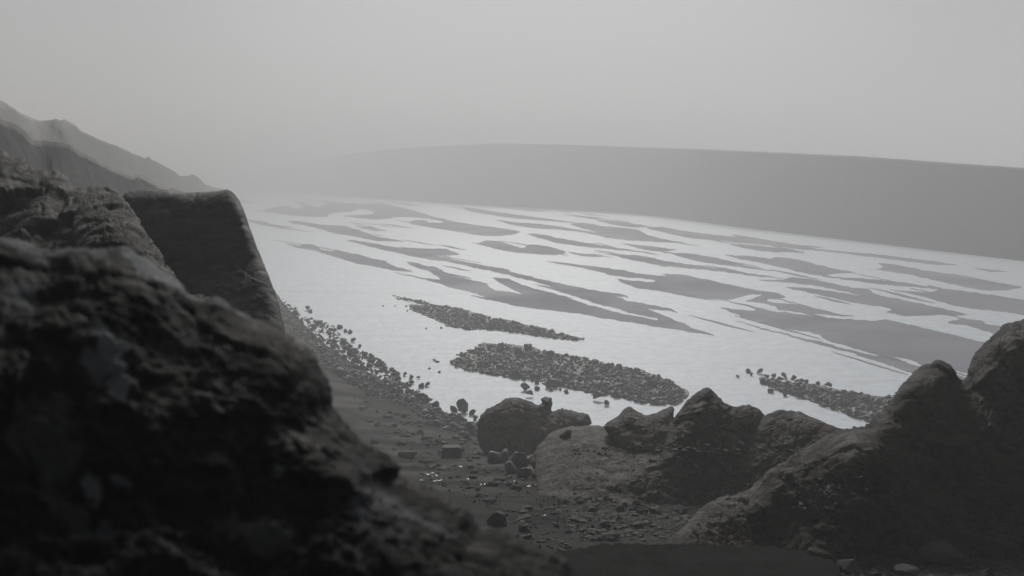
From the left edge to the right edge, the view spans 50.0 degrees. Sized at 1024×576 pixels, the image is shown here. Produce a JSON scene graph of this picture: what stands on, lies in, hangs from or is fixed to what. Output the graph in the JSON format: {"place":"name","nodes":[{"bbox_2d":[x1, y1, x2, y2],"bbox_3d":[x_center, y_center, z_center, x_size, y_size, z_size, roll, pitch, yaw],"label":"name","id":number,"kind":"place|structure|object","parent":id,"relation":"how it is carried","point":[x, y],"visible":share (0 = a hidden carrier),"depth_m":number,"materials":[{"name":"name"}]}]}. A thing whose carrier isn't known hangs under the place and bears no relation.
{"place":"outdoors","nodes":[
{"label":"outdoors","id":0,"kind":"place"},
{"bbox_2d":[0,119,181,195],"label":"mountain","id":1,"kind":"structure","parent":0,"point":[77,167],"depth_m":42.56,"materials":[{"name":"stone"}]},
{"bbox_2d":[0,100,225,192],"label":"mountain","id":2,"kind":"structure","parent":0,"point":[116,157],"depth_m":141.75,"materials":[{"name":"stone"}]},
{"bbox_2d":[143,150,344,186],"bbox_3d":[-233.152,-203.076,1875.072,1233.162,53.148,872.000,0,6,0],"label":"hills","id":3,"kind":"structure","parent":0,"point":[210,169],"depth_m":1579.62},
{"bbox_2d":[288,244,412,271],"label":"sandbar","id":4,"kind":"structure","parent":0,"point":[359,259],"depth_m":184.92,"materials":[{"name":"sand"}]},
{"bbox_2d":[347,240,509,270],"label":"sandbar","id":5,"kind":"structure","parent":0,"point":[412,253],"depth_m":199.23,"materials":[{"name":"sand"}]},
{"bbox_2d":[403,247,459,255],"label":"sandbar","id":6,"kind":"structure","parent":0,"point":[439,251],"depth_m":204.50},
{"bbox_2d":[428,269,470,278],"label":"sandbar","id":7,"kind":"structure","parent":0,"point":[450,274],"depth_m":156.33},
{"bbox_2d":[422,252,478,262],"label":"sandbar","id":8,"kind":"structure","parent":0,"point":[450,257],"depth_m":189.13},
{"bbox_2d":[392,295,584,340],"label":"gravel bar","id":9,"kind":"object","parent":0,"point":[447,325],"visible":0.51,"depth_m":108.51,"materials":[{"name":"gravel"}]},
{"bbox_2d":[0,0,1023,167],"label":"sky","id":10,"kind":"structure","parent":0,"point":[921,80],"materials":[{"name":"grey"}]},
{"bbox_2d":[472,240,565,254],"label":"sandbar","id":11,"kind":"structure","parent":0,"point":[500,245],"depth_m":212.94,"materials":[{"name":"sand"}]},
{"bbox_2d":[395,262,714,335],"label":"sandbar","id":12,"kind":"structure","parent":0,"point":[530,298],"depth_m":124.01,"materials":[{"name":"sand"}]},
{"bbox_2d":[519,286,569,297],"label":"sandbar","id":13,"kind":"structure","parent":12,"relation":"on","point":[543,291],"depth_m":133.56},
{"bbox_2d":[461,262,677,317],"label":"sandbar","id":14,"kind":"structure","parent":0,"point":[636,308],"depth_m":128.12,"materials":[{"name":"sand"}]},
{"bbox_2d":[539,282,584,292],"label":"sandbar","id":15,"kind":"structure","parent":14,"relation":"on","point":[561,287],"depth_m":138.22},
{"bbox_2d":[450,342,688,404],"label":"gravel","id":16,"kind":"structure","parent":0,"point":[587,386],"depth_m":77.27,"materials":[{"name":"gravel"}]},
{"bbox_2d":[524,344,531,349],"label":"bar stone","id":17,"kind":"object","parent":16,"relation":"on","point":[527,346],"visible":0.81,"depth_m":88.24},
{"bbox_2d":[545,379,558,388],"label":"water stone","id":18,"kind":"object","parent":16,"relation":"on","point":[552,383],"visible":0.9,"depth_m":72.75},
{"bbox_2d":[647,380,657,386],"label":"bar stone","id":19,"kind":"object","parent":16,"relation":"on","point":[652,383],"visible":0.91,"depth_m":72.78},
{"bbox_2d":[650,397,659,403],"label":"bar stone","id":20,"kind":"object","parent":16,"relation":"on","point":[654,399],"visible":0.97,"depth_m":67.74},
{"bbox_2d":[568,252,602,256],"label":"sandbar","id":21,"kind":"structure","parent":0,"point":[587,255],"depth_m":196.65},
{"bbox_2d":[596,250,634,257],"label":"sandbar","id":22,"kind":"structure","parent":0,"point":[615,253],"depth_m":198.97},
{"bbox_2d":[214,186,1023,428],"bbox_3d":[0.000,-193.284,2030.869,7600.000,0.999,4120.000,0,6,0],"label":"water","id":23,"kind":"structure","parent":0,"point":[330,290],"depth_m":123.12,"materials":[{"name":"liquid"}]},
{"bbox_2d":[247,220,289,226],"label":"sandbar","id":24,"kind":"structure","parent":23,"relation":"in","point":[260,222],"depth_m":325.08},
{"bbox_2d":[289,221,403,241],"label":"sandbar","id":25,"kind":"structure","parent":23,"relation":"in","point":[334,229],"depth_m":278.24,"materials":[{"name":"sand"}]},
{"bbox_2d":[356,226,380,230],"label":"sandbar","id":26,"kind":"structure","parent":23,"relation":"in","point":[368,227],"depth_m":299.84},
{"bbox_2d":[253,201,519,235],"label":"sandbar","id":27,"kind":"structure","parent":23,"relation":"in","point":[380,211],"depth_m":401.11,"materials":[{"name":"sand"}]},
{"bbox_2d":[460,206,575,222],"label":"sandbar","id":28,"kind":"structure","parent":23,"relation":"in","point":[507,215],"depth_m":390.77,"materials":[{"name":"sand"}]},
{"bbox_2d":[527,233,637,251],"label":"sandbar","id":29,"kind":"structure","parent":23,"relation":"in","point":[562,240],"depth_m":232.15,"materials":[{"name":"sand"}]},
{"bbox_2d":[562,214,604,218],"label":"sandbar","id":30,"kind":"structure","parent":23,"relation":"in","point":[584,216],"depth_m":371.89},
{"bbox_2d":[495,219,682,242],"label":"sandbar","id":31,"kind":"structure","parent":23,"relation":"in","point":[603,232],"depth_m":283.22,"materials":[{"name":"sand"}]},
{"bbox_2d":[593,391,603,398],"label":"water stone","id":32,"kind":"object","parent":23,"relation":"on","point":[597,394],"visible":1,"depth_m":68.66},
{"bbox_2d":[597,220,644,227],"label":"sandbar","id":33,"kind":"structure","parent":23,"relation":"in","point":[620,223],"depth_m":324.94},
{"bbox_2d":[622,243,674,250],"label":"sandbar","id":34,"kind":"structure","parent":23,"relation":"in","point":[650,247],"depth_m":215.85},
{"bbox_2d":[689,315,752,331],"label":"sandbar","id":35,"kind":"structure","parent":23,"relation":"in","point":[724,324],"depth_m":104.03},
{"bbox_2d":[736,316,819,338],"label":"sandbar","id":36,"kind":"structure","parent":23,"relation":"in","point":[778,327],"depth_m":101.66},
{"bbox_2d":[759,377,892,422],"bbox_3d":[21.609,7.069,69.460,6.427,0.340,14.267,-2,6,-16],"label":"gravel bar","id":37,"kind":"object","parent":23,"relation":"in","point":[812,400],"visible":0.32,"depth_m":69.32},
{"bbox_2d":[736,321,962,379],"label":"sandbar","id":38,"kind":"structure","parent":23,"relation":"in","point":[900,366],"depth_m":85.49,"materials":[{"name":"sand"}]},
{"bbox_2d":[720,307,984,373],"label":"sandbar","id":39,"kind":"structure","parent":23,"relation":"in","point":[920,345],"depth_m":95.55,"materials":[{"name":"sand"}]},
{"bbox_2d":[832,351,907,374],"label":"sandbar","id":40,"kind":"structure","parent":23,"relation":"in","point":[869,363],"depth_m":82.25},
{"bbox_2d":[873,352,904,361],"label":"sandbar","id":41,"kind":"structure","parent":23,"relation":"in","point":[887,356],"depth_m":85.30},
{"bbox_2d":[865,351,918,367],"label":"sandbar","id":42,"kind":"structure","parent":23,"relation":"in","point":[895,360],"depth_m":83.57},
{"bbox_2d":[948,319,1000,333],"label":"sandbar","id":43,"kind":"structure","parent":23,"relation":"in","point":[970,324],"depth_m":103.91,"materials":[{"name":"sand"}]},
{"bbox_2d":[215,144,1023,260],"bbox_3d":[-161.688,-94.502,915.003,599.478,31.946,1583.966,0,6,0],"label":"hills","id":44,"kind":"structure","parent":0,"point":[971,209],"depth_m":325.95,"materials":[{"name":"grey"}]},
{"bbox_2d":[276,293,1023,575],"bbox_3d":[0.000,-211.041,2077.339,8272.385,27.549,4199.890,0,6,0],"label":"ground","id":45,"kind":"structure","parent":0,"point":[345,404],"depth_m":25.17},
{"bbox_2d":[0,149,209,299],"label":"rock slope","id":46,"kind":"structure","parent":45,"relation":"on","point":[39,208],"depth_m":9.24,"materials":[{"name":"stone"}]},
{"bbox_2d":[87,186,119,194],"bbox_3d":[-3.949,-0.879,10.672,0.328,0.219,0.620,-3,6,-25],"label":"rock","id":47,"kind":"object","parent":46,"relation":"on","point":[110,189],"visible":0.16,"depth_m":10.50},
{"bbox_2d":[71,193,157,265],"bbox_3d":[-2.800,-0.385,7.674,0.486,0.517,3.229,-3,6,-24],"label":"boulder","id":48,"kind":"object","parent":46,"relation":"on","point":[105,220],"visible":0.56,"depth_m":7.69,"materials":[{"name":"stone"}]},
{"bbox_2d":[122,189,284,332],"bbox_3d":[-3.570,1.645,13.062,1.653,5.603,6.766,-3,6,-24],"label":"rock block","id":49,"kind":"object","parent":45,"relation":"on","point":[204,243],"visible":0.15,"depth_m":12.28,"materials":[{"name":"stone"}]},
{"bbox_2d":[0,237,576,575],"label":"rock outcrop","id":50,"kind":"object","parent":45,"relation":"on","point":[155,420],"visible":1,"depth_m":2.58,"materials":[{"name":"stone"}]},
{"bbox_2d":[335,367,346,375],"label":"shore stone","id":51,"kind":"object","parent":45,"relation":"on","point":[340,371],"visible":0.97,"depth_m":73.82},
{"bbox_2d":[370,438,378,443],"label":"gully stone","id":52,"kind":"object","parent":45,"relation":"on","point":[374,441],"visible":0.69,"depth_m":40.68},
{"bbox_2d":[371,374,378,381],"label":"shore stone","id":53,"kind":"object","parent":45,"relation":"on","point":[374,377],"visible":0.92,"depth_m":73.27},
{"bbox_2d":[280,302,477,435],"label":"gravel","id":54,"kind":"structure","parent":45,"relation":"on","point":[399,388],"depth_m":76.70,"materials":[{"name":"gravel"}]},
{"bbox_2d":[375,359,383,366],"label":"shore stone","id":55,"kind":"object","parent":54,"relation":"on","point":[379,362],"visible":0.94,"depth_m":81.01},
{"bbox_2d":[463,421,475,428],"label":"shore stone","id":56,"kind":"object","parent":54,"relation":"on","point":[468,424],"visible":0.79,"depth_m":56.52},
{"bbox_2d":[396,441,408,445],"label":"gully stone","id":57,"kind":"object","parent":45,"relation":"on","point":[401,443],"visible":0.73,"depth_m":40.53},
{"bbox_2d":[399,419,412,423],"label":"gully stone","id":58,"kind":"object","parent":45,"relation":"on","point":[407,421],"visible":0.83,"depth_m":57.33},
{"bbox_2d":[401,412,411,417],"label":"gully stone","id":59,"kind":"object","parent":45,"relation":"on","point":[405,414],"visible":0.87,"depth_m":59.97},
{"bbox_2d":[398,451,414,458],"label":"gully stone","id":60,"kind":"object","parent":45,"relation":"on","point":[408,454],"visible":0.96,"depth_m":35.16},
{"bbox_2d":[419,459,433,463],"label":"gully stone","id":61,"kind":"object","parent":45,"relation":"on","point":[427,461],"visible":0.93,"depth_m":33.68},
{"bbox_2d":[420,435,432,439],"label":"gully stone","id":62,"kind":"object","parent":45,"relation":"on","point":[427,437],"visible":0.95,"depth_m":44.11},
{"bbox_2d":[423,419,442,426],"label":"gully stone","id":63,"kind":"object","parent":45,"relation":"on","point":[430,422],"visible":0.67,"depth_m":57.97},
{"bbox_2d":[433,420,441,426],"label":"shore stone","id":64,"kind":"object","parent":45,"relation":"on","point":[438,422],"visible":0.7,"depth_m":57.75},
{"bbox_2d":[437,464,448,469],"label":"gully stone","id":65,"kind":"object","parent":45,"relation":"on","point":[444,467],"visible":0.8,"depth_m":30.45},
{"bbox_2d":[441,445,461,457],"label":"squared stone","id":66,"kind":"object","parent":45,"relation":"on","point":[451,451],"visible":0.96,"depth_m":35.55,"materials":[{"name":"stone"}]},
{"bbox_2d":[450,406,457,412],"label":"shore stone","id":67,"kind":"object","parent":45,"relation":"on","point":[453,409],"visible":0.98,"depth_m":65.02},
{"bbox_2d":[456,398,467,411],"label":"standing stone","id":68,"kind":"object","parent":45,"relation":"on","point":[462,404],"visible":1,"depth_m":65.12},
{"bbox_2d":[482,498,496,502],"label":"gully stone","id":69,"kind":"object","parent":45,"relation":"on","point":[487,500],"visible":1,"depth_m":19.85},
{"bbox_2d":[486,480,498,485],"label":"gully stone","id":70,"kind":"object","parent":45,"relation":"on","point":[492,483],"visible":1,"depth_m":23.02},
{"bbox_2d":[487,451,501,463],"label":"heaped stone","id":71,"kind":"object","parent":45,"relation":"on","point":[493,457],"visible":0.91,"depth_m":32.54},
{"bbox_2d":[486,511,506,525],"bbox_3d":[-0.210,3.366,16.026,0.308,0.242,0.242,2,6,16],"label":"gully stone","id":72,"kind":"object","parent":45,"relation":"on","point":[498,518],"visible":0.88,"depth_m":15.94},
{"bbox_2d":[493,476,504,481],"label":"gully stone","id":73,"kind":"object","parent":45,"relation":"on","point":[497,478],"visible":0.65,"depth_m":24.42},
{"bbox_2d":[500,448,508,462],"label":"heaped stone","id":74,"kind":"object","parent":45,"relation":"on","point":[505,454],"visible":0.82,"depth_m":32.60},
{"bbox_2d":[505,461,517,473],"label":"heaped stone","id":75,"kind":"object","parent":45,"relation":"on","point":[510,467],"visible":0.87,"depth_m":27.84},
{"bbox_2d":[510,485,521,489],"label":"gully stone","id":76,"kind":"object","parent":45,"relation":"on","point":[515,487],"visible":0.77,"depth_m":22.34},
{"bbox_2d":[354,395,683,540],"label":"pebbles","id":77,"kind":"object","parent":45,"relation":"on","point":[523,511],"visible":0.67,"depth_m":18.29,"materials":[{"name":"grey stone"}]},
{"bbox_2d":[511,452,527,469],"bbox_3d":[0.248,4.726,29.514,0.533,0.646,0.320,-4,-2,38],"label":"heaped stone","id":78,"kind":"object","parent":45,"relation":"on","point":[519,460],"visible":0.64,"depth_m":29.41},
{"bbox_2d":[516,467,532,478],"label":"heaped stone","id":79,"kind":"object","parent":45,"relation":"on","point":[525,473],"visible":0.81,"depth_m":26.76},
{"bbox_2d":[477,397,591,454],"bbox_3d":[0.758,4.926,38.605,4.370,2.070,3.158,-2,6,-21],"label":"boulder","id":80,"kind":"object","parent":45,"relation":"on","point":[513,425],"visible":0.77,"depth_m":37.66,"materials":[{"name":"stone"}]},
{"bbox_2d":[557,496,569,503],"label":"gully stone","id":81,"kind":"object","parent":45,"relation":"on","point":[562,500],"visible":0.94,"depth_m":20.16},
{"bbox_2d":[586,506,598,511],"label":"gully stone","id":82,"kind":"object","parent":45,"relation":"on","point":[591,509],"visible":0.81,"depth_m":18.79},
{"bbox_2d":[599,520,610,527],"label":"gully stone","id":83,"kind":"object","parent":45,"relation":"on","point":[604,523],"visible":1,"depth_m":16.34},
{"bbox_2d":[534,425,695,504],"bbox_3d":[2.450,4.008,23.427,3.934,0.836,7.875,0,6,0],"label":"rock mound","id":84,"kind":"object","parent":45,"relation":"on","point":[553,449],"visible":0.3,"depth_m":23.39,"materials":[{"name":"stone"}]},
{"bbox_2d":[559,428,571,438],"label":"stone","id":85,"kind":"object","parent":84,"relation":"on","point":[565,433],"visible":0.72,"depth_m":25.33,"materials":[{"name":"grey stone"}]},
{"bbox_2d":[604,406,673,452],"bbox_3d":[3.056,3.285,25.309,1.867,0.776,2.598,0,6,0],"label":"rock","id":86,"kind":"object","parent":84,"relation":"on","point":[629,426],"visible":0.83,"depth_m":24.82,"materials":[{"name":"stone"}]},
{"bbox_2d":[616,504,624,511],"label":"gully stone","id":87,"kind":"object","parent":45,"relation":"on","point":[619,508],"visible":0.77,"depth_m":19.23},
{"bbox_2d":[556,495,689,541],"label":"pebbles","id":88,"kind":"object","parent":45,"relation":"on","point":[612,534],"visible":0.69,"depth_m":16.89,"materials":[{"name":"grey stone"}]},
{"bbox_2d":[631,498,640,505],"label":"gully stone","id":89,"kind":"object","parent":45,"relation":"on","point":[635,501],"visible":1,"depth_m":20.21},
{"bbox_2d":[632,520,644,526],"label":"gully stone","id":90,"kind":"object","parent":45,"relation":"on","point":[638,523],"visible":1,"depth_m":16.59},
{"bbox_2d":[644,506,662,513],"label":"gully stone","id":91,"kind":"object","parent":45,"relation":"on","point":[654,509],"visible":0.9,"depth_m":19.12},
{"bbox_2d":[591,387,763,503],"bbox_3d":[3.836,3.590,22.287,4.395,2.772,4.088,2,6,18],"label":"rock peak","id":92,"kind":"object","parent":45,"relation":"on","point":[708,416],"visible":0.43,"depth_m":21.50,"materials":[{"name":"stone"}]},
{"bbox_2d":[666,464,778,546],"bbox_3d":[3.407,3.245,14.831,1.624,0.915,4.681,3,7,28],"label":"rock outcrop","id":93,"kind":"object","parent":45,"relation":"on","point":[706,525],"visible":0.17,"depth_m":14.09,"materials":[{"name":"stone"}]},
{"bbox_2d":[484,527,1023,575],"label":"pebbles","id":94,"kind":"object","parent":45,"relation":"on","point":[962,568],"visible":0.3,"depth_m":12.87,"materials":[{"name":"grey stone"}]},
{"bbox_2d":[745,410,842,483],"bbox_3d":[5.956,3.686,21.229,3.062,2.097,4.521,0,6,0],"label":"rock hump","id":95,"kind":"object","parent":45,"relation":"on","point":[790,427],"visible":0.2,"depth_m":21.53,"materials":[{"name":"stone"}]},
{"bbox_2d":[836,559,857,574],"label":"foreground stone","id":96,"kind":"object","parent":45,"relation":"on","point":[849,566],"visible":0.69,"depth_m":12.29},
{"bbox_2d":[746,319,1023,562],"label":"rock hill","id":97,"kind":"structure","parent":45,"relation":"on","point":[933,450],"depth_m":14.25,"materials":[{"name":"stone"}]},
{"bbox_2d":[553,436,867,520],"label":"pebbles","id":98,"kind":"object","parent":97,"relation":"on","point":[659,449],"visible":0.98,"depth_m":13.92,"materials":[{"name":"grey stone"}]},
{"bbox_2d":[894,563,921,575],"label":"foreground stone","id":99,"kind":"object","parent":45,"relation":"on","point":[907,568],"visible":1,"depth_m":12.21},
{"bbox_2d":[918,541,965,564],"bbox_3d":[5.166,3.197,13.217,0.545,0.261,0.373,0,7,11],"label":"foreground stone","id":100,"kind":"object","parent":45,"relation":"on","point":[943,552],"visible":1,"depth_m":13.10,"materials":[{"name":"stone"}]},
{"bbox_2d":[640,247,680,254],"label":"sandbar","id":101,"kind":"structure","parent":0,"point":[660,251],"depth_m":204.21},
{"bbox_2d":[648,258,688,266],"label":"sandbar","id":102,"kind":"structure","parent":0,"point":[668,262],"depth_m":178.05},
{"bbox_2d":[553,543,842,575],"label":"pool","id":103,"kind":"structure","parent":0,"point":[632,559],"depth_m":10.45,"materials":[{"name":"liquid"}]},
{"bbox_2d":[612,254,783,278],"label":"sandbar","id":104,"kind":"structure","parent":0,"point":[645,259],"depth_m":172.48,"materials":[{"name":"sand"}]},
{"bbox_2d":[706,265,765,277],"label":"sandbar","id":105,"kind":"structure","parent":104,"relation":"on","point":[735,271],"depth_m":161.29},
{"bbox_2d":[546,261,850,315],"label":"sandbar","id":106,"kind":"structure","parent":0,"point":[688,286],"depth_m":137.21,"materials":[{"name":"sand"}]},
{"bbox_2d":[674,253,777,271],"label":"sandbar","id":107,"kind":"structure","parent":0,"point":[705,259],"depth_m":182.68,"materials":[{"name":"sand"}]},
{"bbox_2d":[730,244,795,251],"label":"sandbar","id":108,"kind":"structure","parent":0,"point":[762,249],"depth_m":212.88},
{"bbox_2d":[724,300,810,321],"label":"sandbar","id":109,"kind":"structure","parent":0,"point":[766,310],"depth_m":114.56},
{"bbox_2d":[774,270,819,279],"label":"sandbar","id":110,"kind":"structure","parent":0,"point":[796,274],"depth_m":156.41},
{"bbox_2d":[647,227,956,264],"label":"sandbar","id":111,"kind":"structure","parent":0,"point":[695,235],"depth_m":232.09,"materials":[{"name":"sand"}]},
{"bbox_2d":[791,309,835,320],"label":"sandbar","id":112,"kind":"structure","parent":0,"point":[807,313],"depth_m":111.31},
{"bbox_2d":[816,296,851,304],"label":"sandbar","id":113,"kind":"structure","parent":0,"point":[829,299],"depth_m":123.80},
{"bbox_2d":[761,277,966,315],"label":"sandbar","id":114,"kind":"structure","parent":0,"point":[897,306],"depth_m":125.98,"materials":[{"name":"sand"}]},
{"bbox_2d":[841,270,907,284],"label":"sandbar","id":115,"kind":"structure","parent":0,"point":[874,277],"depth_m":151.94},
{"bbox_2d":[726,255,1023,314],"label":"sandbar","id":116,"kind":"structure","parent":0,"point":[970,300],"depth_m":132.47,"materials":[{"name":"sand"}]},
{"bbox_2d":[871,288,932,302],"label":"sandbar","id":117,"kind":"structure","parent":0,"point":[901,295],"depth_m":128.91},
{"bbox_2d":[861,263,1020,290],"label":"sandbar","id":118,"kind":"structure","parent":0,"point":[961,281],"depth_m":150.56,"materials":[{"name":"sand"}]},
{"bbox_2d":[952,273,1017,287],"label":"sandbar","id":119,"kind":"structure","parent":118,"relation":"on","point":[984,280],"depth_m":147.45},
{"bbox_2d":[939,312,998,327],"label":"sandbar","id":120,"kind":"structure","parent":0,"point":[970,320],"depth_m":106.72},
{"bbox_2d":[974,268,1006,271],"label":"sandbar","id":121,"kind":"structure","parent":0,"point":[988,270],"depth_m":163.30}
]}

